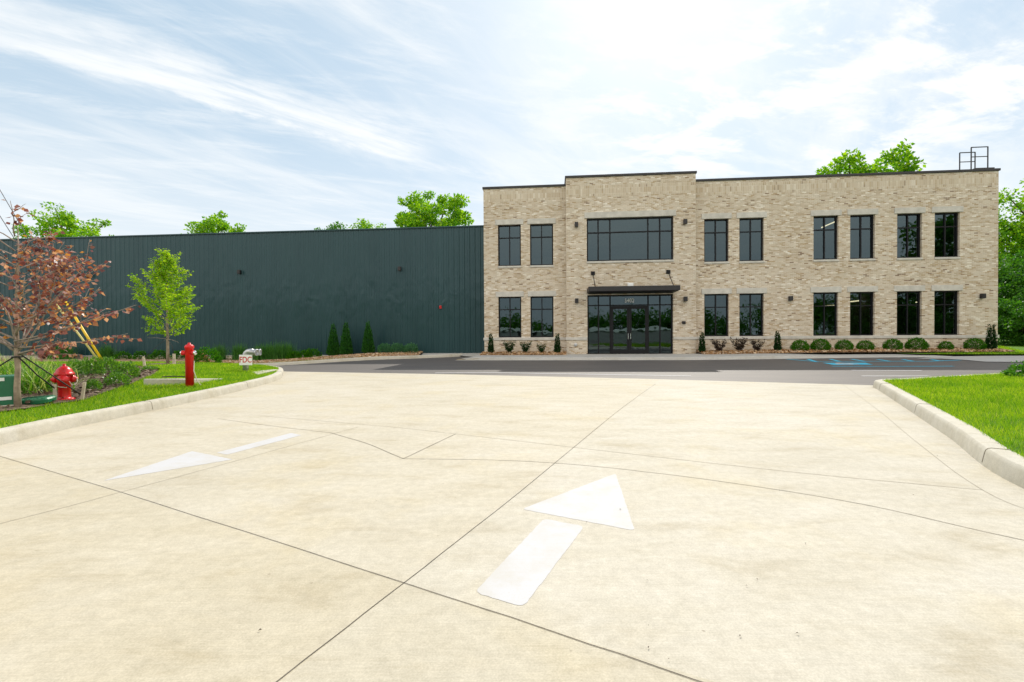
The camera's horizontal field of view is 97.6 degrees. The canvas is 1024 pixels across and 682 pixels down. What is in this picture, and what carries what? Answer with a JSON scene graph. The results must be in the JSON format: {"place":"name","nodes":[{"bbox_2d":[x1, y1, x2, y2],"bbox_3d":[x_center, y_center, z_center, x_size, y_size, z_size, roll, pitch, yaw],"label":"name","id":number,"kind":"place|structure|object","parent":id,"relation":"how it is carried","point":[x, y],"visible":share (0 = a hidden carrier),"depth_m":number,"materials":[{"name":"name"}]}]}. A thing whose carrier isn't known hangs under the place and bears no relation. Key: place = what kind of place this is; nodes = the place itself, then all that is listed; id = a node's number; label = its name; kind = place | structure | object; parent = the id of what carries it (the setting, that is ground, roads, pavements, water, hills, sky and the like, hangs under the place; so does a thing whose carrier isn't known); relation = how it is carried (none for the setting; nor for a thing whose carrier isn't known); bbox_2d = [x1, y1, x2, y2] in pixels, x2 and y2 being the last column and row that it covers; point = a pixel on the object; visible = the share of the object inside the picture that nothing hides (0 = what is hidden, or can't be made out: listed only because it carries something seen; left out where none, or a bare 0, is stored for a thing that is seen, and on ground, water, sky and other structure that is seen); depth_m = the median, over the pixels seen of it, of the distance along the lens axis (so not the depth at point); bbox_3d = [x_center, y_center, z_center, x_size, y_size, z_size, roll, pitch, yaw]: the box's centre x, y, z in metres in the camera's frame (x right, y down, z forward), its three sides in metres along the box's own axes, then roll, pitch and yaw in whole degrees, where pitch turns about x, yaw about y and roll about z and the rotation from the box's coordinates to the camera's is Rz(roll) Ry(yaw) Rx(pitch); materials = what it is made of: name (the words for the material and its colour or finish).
{"place":"outdoors","nodes":[
{"label":"outdoors","id":0,"kind":"place"},
{"bbox_2d":[0,355,126,393],"bbox_3d":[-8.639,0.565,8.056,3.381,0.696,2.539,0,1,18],"label":"fountain grass","id":1,"kind":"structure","parent":0,"point":[32,381],"depth_m":8.01,"materials":[{"name":"green plant"}]},
{"bbox_2d":[0,361,278,427],"bbox_3d":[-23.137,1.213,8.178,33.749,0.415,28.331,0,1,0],"label":"lawn","id":2,"kind":"structure","parent":0,"point":[24,409],"depth_m":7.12,"materials":[{"name":"plant"}]},
{"bbox_2d":[0,199,141,406],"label":"redbud tree","id":3,"kind":"object","parent":2,"relation":"on","point":[14,310],"visible":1,"depth_m":6.84,"materials":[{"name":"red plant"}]},
{"bbox_2d":[21,355,80,395],"bbox_3d":[-7.521,0.583,7.326,0.081,0.746,0.868,0,1,6],"label":"guy strap","id":4,"kind":"object","parent":3,"relation":"attached to","point":[51,374],"visible":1,"depth_m":7.30,"materials":[{"name":"black fabric"}]},
{"bbox_2d":[56,304,97,357],"bbox_3d":[-16.399,-0.202,16.998,1.935,2.607,0.066,0,1,0],"label":"guy guard","id":5,"kind":"object","parent":2,"relation":"on","point":[82,339],"visible":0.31,"depth_m":16.98,"materials":[{"name":"yellow plastic"}]},
{"bbox_2d":[0,364,159,410],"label":"mulch bed","id":6,"kind":"object","parent":2,"relation":"on","point":[92,393],"visible":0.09,"depth_m":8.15,"materials":[{"name":"brown wood"}]},
{"bbox_2d":[0,374,13,405],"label":"utility box","id":7,"kind":"object","parent":6,"relation":"on","point":[6,389],"visible":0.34,"depth_m":6.87,"materials":[{"name":"metal"}]},
{"bbox_2d":[21,395,56,403],"bbox_3d":[-7.688,0.949,7.226,0.470,0.082,0.340,-4,7,-14],"label":"valve box lid","id":8,"kind":"object","parent":6,"relation":"on","point":[41,399],"visible":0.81,"depth_m":7.17,"materials":[{"name":"green plastic"}]},
{"bbox_2d":[50,364,77,399],"bbox_3d":[-7.653,0.706,7.665,0.293,0.635,0.286,0,1,15],"label":"fire hydrant","id":9,"kind":"object","parent":6,"relation":"on","point":[64,373],"visible":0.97,"depth_m":7.60,"materials":[{"name":"red metal"}]},
{"bbox_2d":[66,358,90,375],"bbox_3d":[-10.917,0.679,11.215,0.550,0.517,0.554,0,1,-1],"label":"leafy shrub","id":10,"kind":"object","parent":6,"relation":"on","point":[75,362],"visible":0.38,"depth_m":11.16,"materials":[{"name":"green plant"}]},
{"bbox_2d":[82,378,102,390],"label":"leafy shrub","id":11,"kind":"object","parent":6,"relation":"on","point":[94,383],"visible":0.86,"depth_m":8.57,"materials":[{"name":"green plant"}]},
{"bbox_2d":[78,356,106,375],"bbox_3d":[-10.491,0.649,11.242,0.550,0.586,0.554,-1,1,-19],"label":"leafy shrub","id":12,"kind":"object","parent":6,"relation":"on","point":[100,364],"visible":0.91,"depth_m":11.15,"materials":[{"name":"green plant"}]},
{"bbox_2d":[95,356,117,371],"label":"leafy shrub","id":13,"kind":"object","parent":6,"relation":"on","point":[110,362],"visible":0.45,"depth_m":12.21,"materials":[{"name":"green plant"}]},
{"bbox_2d":[103,371,131,385],"bbox_3d":[-8.253,0.798,9.341,0.481,0.344,0.484,0,1,23],"label":"leafy shrub","id":14,"kind":"object","parent":6,"relation":"on","point":[122,376],"visible":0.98,"depth_m":9.30,"materials":[{"name":"green plant"}]},
{"bbox_2d":[108,360,140,378],"bbox_3d":[-9.049,0.692,10.461,0.590,0.482,0.594,0,1,35],"label":"leafy shrub","id":15,"kind":"object","parent":6,"relation":"on","point":[133,369],"visible":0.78,"depth_m":10.43,"materials":[{"name":"green plant"}]},
{"bbox_2d":[65,301,100,358],"bbox_3d":[-16.165,-0.244,16.997,1.689,2.718,0.082,0,1,0],"label":"guy guard","id":16,"kind":"object","parent":2,"relation":"on","point":[87,337],"visible":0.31,"depth_m":16.97,"materials":[{"name":"yellow plastic"}]},
{"bbox_2d":[125,248,201,363],"bbox_3d":[-12.555,-1.237,16.219,2.165,4.245,2.184,0,1,-11],"label":"young elm","id":17,"kind":"object","parent":2,"relation":"on","point":[163,269],"visible":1,"depth_m":16.12,"materials":[{"name":"green plant"}]},
{"bbox_2d":[144,378,221,385],"bbox_3d":[-7.785,1.027,10.752,0.538,0.432,2.038,0,1,-4],"label":"concrete pad","id":18,"kind":"object","parent":2,"relation":"on","point":[162,381],"visible":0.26,"depth_m":10.09,"materials":[{"name":"grey concrete"}]},
{"bbox_2d":[180,343,200,386],"bbox_3d":[-7.284,0.572,10.135,0.371,1.066,0.200,0,1,0],"label":"red standpipe","id":19,"kind":"object","parent":2,"relation":"on","point":[189,352],"visible":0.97,"depth_m":10.06,"materials":[{"name":"metal"}]},
{"bbox_2d":[194,345,222,362],"bbox_3d":[-11.630,0.508,16.981,1.145,0.796,1.113,-1,1,-35],"label":"round bush","id":20,"kind":"object","parent":2,"relation":"on","point":[215,353],"visible":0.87,"depth_m":16.91,"materials":[{"name":"green plant"}]},
{"bbox_2d":[239,349,261,371],"bbox_3d":[-8.334,0.650,14.283,0.584,0.807,0.406,0,1,0],"label":"fdc standpipe","id":21,"kind":"object","parent":2,"relation":"on","point":[245,359],"visible":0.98,"depth_m":14.16,"materials":[{"name":"metal"}]},
{"bbox_2d":[1,352,422,362],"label":"mulch bed","id":22,"kind":"object","parent":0,"point":[149,360],"visible":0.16,"depth_m":29.82,"materials":[{"name":"beige wood mulch"}]},
{"bbox_2d":[56,340,79,358],"bbox_3d":[-31.594,0.628,31.907,2.217,1.354,1.983,0,1,-12],"label":"grass clump","id":23,"kind":"object","parent":22,"relation":"on","point":[66,352],"visible":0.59,"depth_m":31.68,"materials":[{"name":"green plant"}]},
{"bbox_2d":[97,343,117,358],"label":"grass clump","id":24,"kind":"object","parent":22,"relation":"on","point":[108,352],"visible":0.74,"depth_m":31.42,"materials":[{"name":"green plant"}]},
{"bbox_2d":[113,351,131,359],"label":"shrub","id":25,"kind":"object","parent":22,"relation":"on","point":[123,353],"visible":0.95,"depth_m":30.95,"materials":[{"name":"green plant"}]},
{"bbox_2d":[131,350,149,359],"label":"shrub","id":26,"kind":"object","parent":22,"relation":"on","point":[137,355],"visible":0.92,"depth_m":30.87,"materials":[{"name":"green plant"}]},
{"bbox_2d":[148,349,170,359],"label":"shrub","id":27,"kind":"object","parent":22,"relation":"on","point":[156,353],"visible":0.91,"depth_m":30.68,"materials":[{"name":"green plant"}]},
{"bbox_2d":[211,344,229,359],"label":"grass clump","id":28,"kind":"object","parent":22,"relation":"on","point":[222,354],"visible":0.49,"depth_m":29.52,"materials":[{"name":"green plant"}]},
{"bbox_2d":[226,340,247,359],"bbox_3d":[-17.923,0.573,29.576,2.217,1.354,1.983,-1,1,-35],"label":"grass clump","id":29,"kind":"object","parent":22,"relation":"on","point":[237,351],"visible":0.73,"depth_m":29.22,"materials":[{"name":"green plant"}]},
{"bbox_2d":[257,341,274,359],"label":"grass clump","id":30,"kind":"object","parent":22,"relation":"on","point":[264,354],"visible":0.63,"depth_m":28.93,"materials":[{"name":"green plant"}]},
{"bbox_2d":[266,341,289,358],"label":"grass clump","id":31,"kind":"object","parent":22,"relation":"on","point":[274,355],"visible":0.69,"depth_m":28.87,"materials":[{"name":"green plant"}]},
{"bbox_2d":[275,340,297,358],"bbox_3d":[-14.730,0.533,29.198,1.983,1.354,2.217,-1,1,-37],"label":"grass clump","id":32,"kind":"object","parent":22,"relation":"on","point":[288,348],"visible":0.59,"depth_m":28.98,"materials":[{"name":"green plant"}]},
{"bbox_2d":[302,348,321,357],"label":"shrub","id":33,"kind":"object","parent":22,"relation":"on","point":[311,352],"visible":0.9,"depth_m":28.50,"materials":[{"name":"green plant"}]},
{"bbox_2d":[326,323,339,355],"bbox_3d":[-11.824,-0.128,29.605,1.005,2.262,0.969,0,1,-6],"label":"arborvitae","id":34,"kind":"object","parent":22,"relation":"on","point":[332,348],"visible":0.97,"depth_m":29.42,"materials":[{"name":"green plant"}]},
{"bbox_2d":[338,321,353,354],"bbox_3d":[-10.931,-0.191,29.523,0.969,2.262,1.005,0,1,8],"label":"arborvitae","id":35,"kind":"object","parent":22,"relation":"on","point":[345,341],"visible":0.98,"depth_m":29.35,"materials":[{"name":"green plant"}]},
{"bbox_2d":[361,320,375,352],"bbox_3d":[-9.443,-0.265,29.385,0.985,2.217,0.949,-1,1,-33],"label":"arborvitae","id":36,"kind":"object","parent":22,"relation":"on","point":[368,346],"visible":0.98,"depth_m":29.23,"materials":[{"name":"green plant"}]},
{"bbox_2d":[377,342,390,352],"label":"round shrub","id":37,"kind":"object","parent":22,"relation":"on","point":[379,348],"visible":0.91,"depth_m":28.88,"materials":[{"name":"green plant"}]},
{"bbox_2d":[390,342,403,352],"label":"round shrub","id":38,"kind":"object","parent":22,"relation":"on","point":[396,348],"visible":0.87,"depth_m":28.86,"materials":[{"name":"green plant"}]},
{"bbox_2d":[403,342,417,352],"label":"round shrub","id":39,"kind":"object","parent":22,"relation":"on","point":[405,349],"visible":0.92,"depth_m":28.81,"materials":[{"name":"green plant"}]},
{"bbox_2d":[422,353,480,356],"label":"sidewalk","id":40,"kind":"structure","parent":0,"point":[471,354],"depth_m":29.10,"materials":[{"name":"concrete"}]},
{"bbox_2d":[0,0,1023,250],"label":"sky","id":41,"kind":"structure","parent":0,"point":[144,117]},
{"bbox_2d":[278,353,1023,384],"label":"parking lot","id":42,"kind":"structure","parent":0,"point":[858,371],"depth_m":17.39,"materials":[{"name":"grey asphalt"}]},
{"bbox_2d":[0,365,283,444],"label":"kerb","id":43,"kind":"structure","parent":42,"relation":"on","point":[16,433],"depth_m":7.21,"materials":[{"name":"concrete"}]},
{"bbox_2d":[255,354,461,365],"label":"kerb","id":44,"kind":"structure","parent":42,"relation":"on","point":[360,359],"depth_m":25.09,"materials":[{"name":"concrete"}]},
{"bbox_2d":[0,371,1023,681],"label":"driveway","id":45,"kind":"structure","parent":42,"relation":"on","point":[358,527],"depth_m":2.85,"materials":[{"name":"concrete"}]},
{"bbox_2d":[873,373,1023,488],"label":"kerb","id":46,"kind":"structure","parent":42,"relation":"on","point":[993,456],"depth_m":5.05,"materials":[{"name":"concrete"}]},
{"bbox_2d":[459,353,952,359],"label":"sidewalk","id":47,"kind":"structure","parent":0,"point":[652,356],"depth_m":23.73,"materials":[{"name":"concrete"}]},
{"bbox_2d":[482,146,1000,354],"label":"office building","id":48,"kind":"structure","parent":0,"point":[678,262],"depth_m":26.89,"materials":[{"name":"brick"}]},
{"bbox_2d":[495,219,522,267],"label":"window","id":49,"kind":"structure","parent":48,"relation":"in","point":[509,234],"depth_m":28.44,"materials":[{"name":"grey glass"}]},
{"bbox_2d":[496,291,523,337],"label":"window","id":50,"kind":"structure","parent":48,"relation":"in","point":[509,301],"depth_m":28.50,"materials":[{"name":"black glass"}]},
{"bbox_2d":[527,218,555,266],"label":"window","id":51,"kind":"structure","parent":48,"relation":"in","point":[541,234],"depth_m":28.27,"materials":[{"name":"grey glass"}]},
{"bbox_2d":[528,291,555,336],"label":"window","id":52,"kind":"structure","parent":48,"relation":"in","point":[542,318],"depth_m":28.32,"materials":[{"name":"grey glass"}]},
{"bbox_2d":[611,306,628,353],"bbox_3d":[6.598,-0.657,27.319,1.087,2.950,0.156,0,1,5],"label":"door","id":53,"kind":"structure","parent":48,"relation":"in","point":[619,314],"depth_m":27.37,"materials":[{"name":"black glass"}]},
{"bbox_2d":[584,210,675,262],"bbox_3d":[7.138,-6.304,27.206,5.430,3.100,0.290,0,1,5],"label":"window","id":54,"kind":"structure","parent":48,"relation":"in","point":[642,238],"depth_m":27.25,"materials":[{"name":"grey glass"}]},
{"bbox_2d":[629,306,647,353],"bbox_3d":[7.686,-0.662,27.220,1.087,2.950,0.157,0,1,5],"label":"door","id":55,"kind":"structure","parent":48,"relation":"in","point":[638,315],"depth_m":27.27,"materials":[{"name":"black glass"}]},
{"bbox_2d":[701,213,731,263],"bbox_3d":[12.392,-6.209,27.231,1.760,3.045,0.290,0,1,5],"label":"window","id":56,"kind":"structure","parent":48,"relation":"in","point":[715,230],"depth_m":27.31,"materials":[{"name":"grey glass"}]},
{"bbox_2d":[701,288,731,335],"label":"window","id":57,"kind":"structure","parent":48,"relation":"in","point":[715,299],"depth_m":27.35,"materials":[{"name":"black glass"}]},
{"bbox_2d":[737,212,766,262],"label":"window","id":58,"kind":"structure","parent":48,"relation":"in","point":[750,229],"depth_m":27.11,"materials":[{"name":"grey glass"}]},
{"bbox_2d":[737,288,766,335],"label":"window","id":59,"kind":"structure","parent":48,"relation":"in","point":[750,305],"depth_m":27.17,"materials":[{"name":"black glass"}]},
{"bbox_2d":[811,209,841,261],"bbox_3d":[18.626,-6.239,26.664,1.720,3.045,0.290,0,1,5],"label":"window","id":60,"kind":"structure","parent":48,"relation":"in","point":[825,225],"depth_m":26.73,"materials":[{"name":"grey glass"}]},
{"bbox_2d":[811,286,841,335],"bbox_3d":[18.653,-1.770,26.717,1.720,2.905,0.285,0,1,5],"label":"window","id":61,"kind":"structure","parent":48,"relation":"in","point":[824,304],"depth_m":26.78,"materials":[{"name":"black glass"}]},
{"bbox_2d":[847,208,877,260],"bbox_3d":[20.653,-6.250,26.479,1.690,3.045,0.290,0,1,5],"label":"window","id":62,"kind":"structure","parent":48,"relation":"in","point":[861,224],"depth_m":26.55,"materials":[{"name":"grey glass"}]},
{"bbox_2d":[847,286,877,335],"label":"window","id":63,"kind":"structure","parent":48,"relation":"in","point":[861,297],"depth_m":26.60,"materials":[{"name":"black glass"}]},
{"bbox_2d":[894,285,924,334],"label":"window","id":64,"kind":"structure","parent":48,"relation":"in","point":[908,302],"depth_m":26.36,"materials":[{"name":"black glass"}]},
{"bbox_2d":[894,207,925,259],"bbox_3d":[23.217,-6.262,26.246,1.680,3.045,0.290,0,1,5],"label":"window","id":65,"kind":"structure","parent":48,"relation":"in","point":[908,225],"depth_m":26.32,"materials":[{"name":"black glass"}]},
{"bbox_2d":[931,285,962,334],"bbox_3d":[25.261,-1.803,26.116,1.670,2.905,0.285,0,1,5],"label":"window","id":66,"kind":"structure","parent":48,"relation":"in","point":[945,296],"depth_m":26.18,"materials":[{"name":"black glass"}]},
{"bbox_2d":[932,206,963,258],"bbox_3d":[25.234,-6.272,26.063,1.670,3.045,0.290,0,1,5],"label":"window","id":67,"kind":"structure","parent":48,"relation":"in","point":[946,224],"depth_m":26.13,"materials":[{"name":"black glass"}]},
{"bbox_2d":[699,349,1012,353],"bbox_3d":[19.036,0.613,25.659,16.080,0.200,1.860,0,1,5],"label":"mulch bed","id":68,"kind":"object","parent":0,"point":[855,351],"visible":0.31,"depth_m":25.01,"materials":[{"name":"brown soil"}]},
{"bbox_2d":[698,332,705,351],"bbox_3d":[11.179,0.055,26.349,0.489,1.208,0.502,0,1,14],"label":"upright conifer","id":69,"kind":"object","parent":68,"relation":"on","point":[702,347],"visible":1,"depth_m":26.28,"materials":[{"name":"green plant"}]},
{"bbox_2d":[710,339,727,350],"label":"burgundy shrub","id":70,"kind":"object","parent":68,"relation":"on","point":[716,345],"visible":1,"depth_m":26.25,"materials":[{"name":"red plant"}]},
{"bbox_2d":[730,336,748,350],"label":"burgundy shrub","id":71,"kind":"object","parent":68,"relation":"on","point":[737,344],"visible":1,"depth_m":26.12,"materials":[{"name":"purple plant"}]},
{"bbox_2d":[749,339,764,349],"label":"burgundy shrub","id":72,"kind":"object","parent":68,"relation":"on","point":[755,347],"visible":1,"depth_m":25.99,"materials":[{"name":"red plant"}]},
{"bbox_2d":[773,330,781,350],"bbox_3d":[15.418,-0.031,25.995,0.489,1.208,0.502,0,1,39],"label":"upright conifer","id":73,"kind":"object","parent":68,"relation":"on","point":[777,345],"visible":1,"depth_m":25.91,"materials":[{"name":"green plant"}]},
{"bbox_2d":[789,339,809,350],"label":"boxwood shrub","id":74,"kind":"object","parent":68,"relation":"on","point":[796,344],"visible":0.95,"depth_m":25.67,"materials":[{"name":"green plant"}]},
{"bbox_2d":[810,338,831,350],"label":"boxwood shrub","id":75,"kind":"object","parent":68,"relation":"on","point":[823,342],"visible":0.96,"depth_m":25.59,"materials":[{"name":"green plant"}]},
{"bbox_2d":[834,339,853,349],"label":"boxwood shrub","id":76,"kind":"object","parent":68,"relation":"on","point":[843,343],"visible":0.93,"depth_m":25.50,"materials":[{"name":"green plant"}]},
{"bbox_2d":[856,340,875,349],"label":"boxwood shrub","id":77,"kind":"object","parent":68,"relation":"on","point":[871,345],"visible":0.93,"depth_m":25.38,"materials":[{"name":"green plant"}]},
{"bbox_2d":[882,338,903,350],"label":"boxwood shrub","id":78,"kind":"object","parent":68,"relation":"on","point":[889,344],"visible":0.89,"depth_m":25.25,"materials":[{"name":"green plant"}]},
{"bbox_2d":[904,337,930,349],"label":"boxwood shrub","id":79,"kind":"object","parent":68,"relation":"on","point":[919,342],"visible":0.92,"depth_m":25.11,"materials":[{"name":"green plant"}]},
{"bbox_2d":[937,341,954,349],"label":"boxwood shrub","id":80,"kind":"object","parent":68,"relation":"on","point":[941,345],"visible":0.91,"depth_m":25.07,"materials":[{"name":"green plant"}]},
{"bbox_2d":[963,338,987,349],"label":"boxwood shrub","id":81,"kind":"object","parent":68,"relation":"on","point":[984,345],"visible":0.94,"depth_m":24.91,"materials":[{"name":"green plant"}]},
{"bbox_2d":[984,324,998,348],"bbox_3d":[26.680,-0.259,24.957,0.605,1.454,0.588,0,1,6],"label":"upright conifer","id":82,"kind":"object","parent":68,"relation":"on","point":[991,342],"visible":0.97,"depth_m":24.87,"materials":[{"name":"green plant"}]},
{"bbox_2d":[882,372,1023,457],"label":"lawn","id":83,"kind":"structure","parent":0,"point":[1017,448],"depth_m":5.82,"materials":[{"name":"plant"}]},
{"bbox_2d":[999,360,1023,376],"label":"corner bush","id":84,"kind":"object","parent":83,"relation":"on","point":[1012,369],"visible":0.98,"depth_m":11.22,"materials":[{"name":"green plant"}]},
{"bbox_2d":[908,340,1023,353],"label":"lawn","id":85,"kind":"structure","parent":0,"point":[1016,347],"depth_m":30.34,"materials":[{"name":"plant"}]},
{"bbox_2d":[815,147,881,174],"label":"deciduous tree","id":86,"kind":"object","parent":85,"relation":"on","point":[844,167],"visible":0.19,"depth_m":57.05,"materials":[{"name":"green plant"}]},
{"bbox_2d":[867,138,926,172],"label":"deciduous tree","id":87,"kind":"object","parent":85,"relation":"on","point":[894,162],"visible":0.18,"depth_m":58.53,"materials":[{"name":"green plant"}]},
{"bbox_2d":[998,180,1023,300],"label":"deciduous tree","id":88,"kind":"object","parent":85,"relation":"on","point":[1014,230],"visible":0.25,"depth_m":46.13,"materials":[{"name":"green plant"}]},
{"bbox_2d":[998,285,1023,345],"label":"deciduous tree","id":89,"kind":"object","parent":85,"relation":"on","point":[1006,321],"visible":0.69,"depth_m":33.21,"materials":[{"name":"green plant"}]},
{"bbox_2d":[998,249,1023,338],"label":"deciduous tree","id":90,"kind":"object","parent":85,"relation":"on","point":[1011,280],"visible":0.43,"depth_m":35.32,"materials":[{"name":"green plant"}]},
{"bbox_2d":[919,356,1023,361],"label":"sidewalk","id":91,"kind":"structure","parent":0,"point":[998,358],"depth_m":20.55,"materials":[{"name":"concrete"}]},
{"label":"lawn","id":92,"kind":"structure","parent":0,"visible":0},
{"bbox_2d":[184,351,422,363],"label":"tan mulch chips","id":93,"kind":"object","parent":92,"relation":"on","point":[375,354],"visible":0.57,"depth_m":26.64,"materials":[{"name":"wood"}]},
{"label":"mulch bed","id":94,"kind":"structure","parent":0,"visible":0},
{"bbox_2d":[487,333,494,352],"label":"upright conifer","id":95,"kind":"object","parent":94,"relation":"on","point":[490,347],"visible":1,"depth_m":27.41,"materials":[{"name":"green plant"}]},
{"bbox_2d":[553,333,561,352],"bbox_3d":[2.736,0.107,27.122,0.499,1.232,0.513,0,1,41],"label":"upright conifer","id":96,"kind":"object","parent":94,"relation":"on","point":[557,348],"visible":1,"depth_m":27.06,"materials":[{"name":"green plant"}]},
{"bbox_2d":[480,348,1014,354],"bbox_3d":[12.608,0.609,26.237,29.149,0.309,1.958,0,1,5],"label":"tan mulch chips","id":97,"kind":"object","parent":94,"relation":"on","point":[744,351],"visible":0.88,"depth_m":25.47,"materials":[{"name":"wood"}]},
{"label":"ground","id":98,"kind":"structure","parent":0,"visible":0},
{"bbox_2d":[12,201,113,238],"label":"deciduous tree","id":99,"kind":"object","parent":98,"relation":"on","point":[62,219],"visible":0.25,"depth_m":78.98,"materials":[{"name":"green plant"}]},
{"bbox_2d":[181,210,246,233],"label":"deciduous tree","id":100,"kind":"object","parent":98,"relation":"on","point":[211,223],"visible":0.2,"depth_m":77.79,"materials":[{"name":"green plant"}]},
{"bbox_2d":[0,225,483,358],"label":"warehouse","id":101,"kind":"structure","parent":98,"relation":"on","point":[422,288],"depth_m":31.20,"materials":[{"name":"teal metal"}]},
{"bbox_2d":[314,221,347,229],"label":"deciduous tree","id":102,"kind":"object","parent":98,"relation":"on","point":[339,226],"visible":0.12,"depth_m":82.50,"materials":[{"name":"green plant"}]},
{"bbox_2d":[348,218,385,228],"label":"deciduous tree","id":103,"kind":"object","parent":98,"relation":"on","point":[364,224],"visible":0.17,"depth_m":82.81,"materials":[{"name":"green plant"}]},
{"bbox_2d":[393,190,473,227],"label":"deciduous tree","id":104,"kind":"object","parent":98,"relation":"on","point":[423,215],"visible":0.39,"depth_m":76.09,"materials":[{"name":"green plant"}]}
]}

